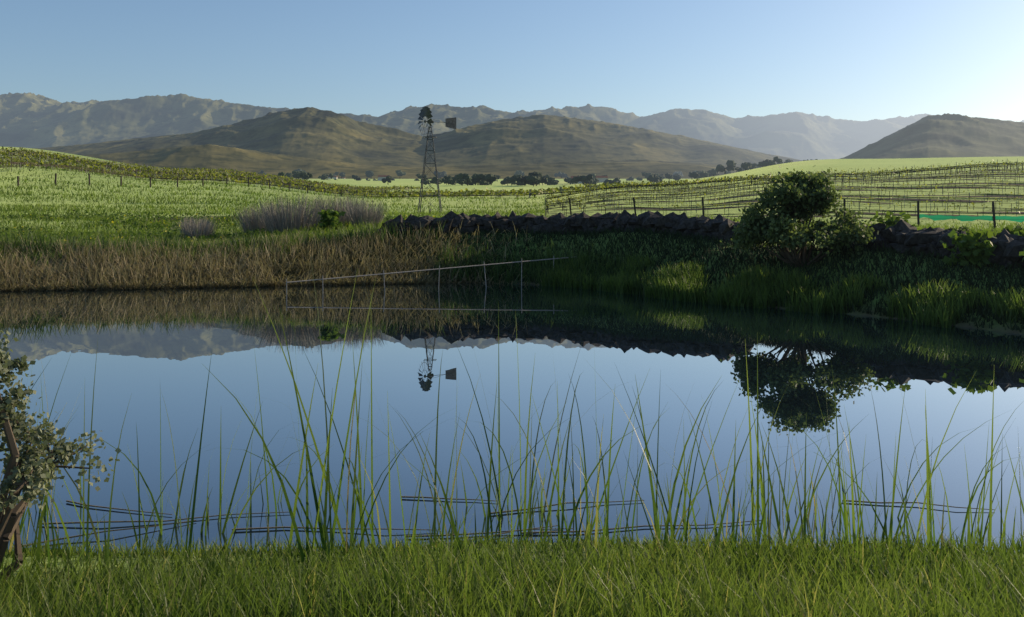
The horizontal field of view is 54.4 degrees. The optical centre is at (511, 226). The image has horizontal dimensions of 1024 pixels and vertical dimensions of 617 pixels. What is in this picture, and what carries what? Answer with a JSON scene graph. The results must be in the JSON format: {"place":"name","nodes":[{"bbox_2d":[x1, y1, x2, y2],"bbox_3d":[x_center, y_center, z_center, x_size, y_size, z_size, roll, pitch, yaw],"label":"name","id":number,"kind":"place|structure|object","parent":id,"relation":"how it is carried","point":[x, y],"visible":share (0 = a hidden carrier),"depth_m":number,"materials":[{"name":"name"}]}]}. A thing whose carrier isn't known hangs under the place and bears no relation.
{"place":"outdoors","nodes":[
{"label":"outdoors","id":0,"kind":"place"},
{"bbox_2d":[21,107,802,166],"bbox_3d":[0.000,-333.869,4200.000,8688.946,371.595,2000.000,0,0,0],"label":"hills","id":1,"kind":"structure","parent":0,"point":[311,132],"depth_m":3816.79,"materials":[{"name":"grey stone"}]},
{"bbox_2d":[81,144,755,178],"bbox_3d":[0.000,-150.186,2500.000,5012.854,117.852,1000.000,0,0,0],"label":"foothills","id":2,"kind":"structure","parent":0,"point":[208,156],"depth_m":2253.01,"materials":[{"name":"green plant"}]},
{"bbox_2d":[0,282,1023,555],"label":"pond water","id":3,"kind":"structure","parent":0,"point":[150,348],"depth_m":12.55,"materials":[{"name":"blue liquid"}]},
{"bbox_2d":[0,220,551,291],"bbox_3d":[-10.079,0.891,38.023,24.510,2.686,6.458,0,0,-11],"label":"dry reeds","id":4,"kind":"object","parent":3,"relation":"on","point":[106,283],"visible":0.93,"depth_m":37.75,"materials":[{"name":"brown plant"}]},
{"bbox_2d":[0,216,653,294],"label":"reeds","id":5,"kind":"object","parent":3,"relation":"on","point":[637,287],"visible":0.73,"depth_m":38.98,"materials":[{"name":"plant"}]},
{"bbox_2d":[12,496,994,548],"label":"floating reed stems","id":6,"kind":"object","parent":3,"relation":"on","point":[505,532],"visible":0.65,"depth_m":7.33,"materials":[{"name":"brown"}]},
{"bbox_2d":[539,252,1023,328],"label":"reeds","id":7,"kind":"object","parent":3,"relation":"on","point":[687,287],"visible":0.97,"depth_m":26.95,"materials":[{"name":"green plant"}]},
{"bbox_2d":[0,147,1023,616],"bbox_3d":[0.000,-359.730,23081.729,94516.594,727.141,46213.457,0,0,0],"label":"terrain","id":8,"kind":"structure","parent":0,"point":[864,165],"depth_m":89.63,"materials":[{"name":"green plant"}]},
{"bbox_2d":[0,330,120,581],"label":"shrub","id":9,"kind":"object","parent":8,"relation":"on","point":[29,472],"visible":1,"depth_m":5.07,"materials":[{"name":"green plant"}]},
{"bbox_2d":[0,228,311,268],"bbox_3d":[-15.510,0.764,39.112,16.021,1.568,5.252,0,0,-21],"label":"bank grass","id":10,"kind":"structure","parent":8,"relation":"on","point":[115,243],"depth_m":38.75,"materials":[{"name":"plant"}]},
{"bbox_2d":[0,146,433,190],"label":"vineyard","id":11,"kind":"object","parent":8,"relation":"on","point":[33,162],"visible":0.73,"depth_m":205.93,"materials":[{"name":"green plant"}]},
{"bbox_2d":[176,193,389,237],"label":"lavender bushes","id":12,"kind":"object","parent":8,"relation":"on","point":[277,218],"visible":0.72,"depth_m":47.10,"materials":[{"name":"purple plant"}]},
{"bbox_2d":[0,148,770,198],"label":"vineyard","id":13,"kind":"object","parent":8,"relation":"on","point":[447,193],"visible":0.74,"depth_m":191.79,"materials":[{"name":"green plant"}]},
{"bbox_2d":[286,256,575,294],"bbox_3d":[0.849,2.026,37.111,18.949,4.090,1.093,0,0,-27],"label":"irrigation pipe","id":14,"kind":"object","parent":8,"relation":"on","point":[439,268],"visible":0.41,"depth_m":35.12,"materials":[{"name":"beige"}]},
{"bbox_2d":[418,106,455,212],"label":"windmill","id":15,"kind":"object","parent":8,"relation":"on","point":[427,112],"visible":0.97,"depth_m":99.98,"materials":[{"name":"metal"}]},
{"bbox_2d":[328,175,607,183],"bbox_3d":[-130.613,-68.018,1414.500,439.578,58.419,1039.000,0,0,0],"label":"farm buildings","id":16,"kind":"structure","parent":8,"relation":"on","point":[601,179],"depth_m":928.33,"materials":[{"name":"beige paint"}]},
{"bbox_2d":[0,520,1023,616],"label":"bank grass","id":17,"kind":"structure","parent":8,"relation":"on","point":[478,583],"depth_m":4.64,"materials":[{"name":"green plant"}]},
{"bbox_2d":[0,261,1023,575],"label":"rushes near shore","id":18,"kind":"object","parent":8,"relation":"on","point":[588,527],"visible":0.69,"depth_m":6.03,"materials":[{"name":"green plant"}]},
{"bbox_2d":[0,164,1023,245],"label":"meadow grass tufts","id":19,"kind":"object","parent":8,"relation":"on","point":[517,211],"visible":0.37,"depth_m":83.72,"materials":[{"name":"green plant"}]},
{"bbox_2d":[0,208,1023,274],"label":"leafy weeds","id":20,"kind":"object","parent":8,"relation":"on","point":[968,243],"visible":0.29,"depth_m":44.82,"materials":[{"name":"green plant"}]},
{"bbox_2d":[11,157,1023,228],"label":"fence posts","id":21,"kind":"object","parent":8,"relation":"on","point":[993,218],"visible":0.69,"depth_m":65.04,"materials":[{"name":"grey wood"}]},
{"bbox_2d":[258,156,817,185],"bbox_3d":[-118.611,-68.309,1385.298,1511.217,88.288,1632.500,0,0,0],"label":"valley trees","id":22,"kind":"object","parent":8,"relation":"on","point":[532,178],"visible":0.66,"depth_m":708.17,"materials":[{"name":"green plant"}]},
{"bbox_2d":[253,225,1023,332],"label":"grass","id":23,"kind":"structure","parent":8,"relation":"on","point":[698,241],"depth_m":31.09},
{"bbox_2d":[377,209,1023,268],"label":"rock wall","id":24,"kind":"structure","parent":8,"relation":"on","point":[908,236],"depth_m":38.07,"materials":[{"name":"grey stone"}]},
{"bbox_2d":[545,158,1023,221],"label":"vineyard","id":25,"kind":"object","parent":8,"relation":"on","point":[827,175],"visible":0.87,"depth_m":97.44,"materials":[{"name":"green plant"}]},
{"bbox_2d":[720,165,878,267],"bbox_3d":[8.337,-0.318,28.975,3.259,3.056,4.450,0,0,-41],"label":"willow bush","id":26,"kind":"object","parent":8,"relation":"on","point":[802,199],"visible":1,"depth_m":28.71,"materials":[{"name":"green plant"}]},
{"bbox_2d":[942,226,969,231],"bbox_3d":[12.535,0.397,28.358,1.021,0.920,1.199,0,0,0],"label":"bush","id":27,"kind":"object","parent":8,"relation":"on","point":[965,228],"visible":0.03,"depth_m":28.23,"materials":[{"name":"green plant"}]},
{"bbox_2d":[0,92,1023,159],"bbox_3d":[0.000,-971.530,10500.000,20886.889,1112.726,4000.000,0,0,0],"label":"mountain range","id":28,"kind":"structure","parent":0,"point":[30,120],"depth_m":10155.10,"materials":[{"name":"grey stone"}]},
{"bbox_2d":[0,0,1023,121],"label":"sky","id":29,"kind":"structure","parent":0,"point":[855,60],"materials":[{"name":"blue"}]},
{"bbox_2d":[840,113,1023,158],"bbox_3d":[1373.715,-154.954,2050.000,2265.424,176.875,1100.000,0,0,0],"label":"hill","id":30,"kind":"structure","parent":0,"point":[944,135],"depth_m":1836.15,"materials":[{"name":"stone"}]}
]}

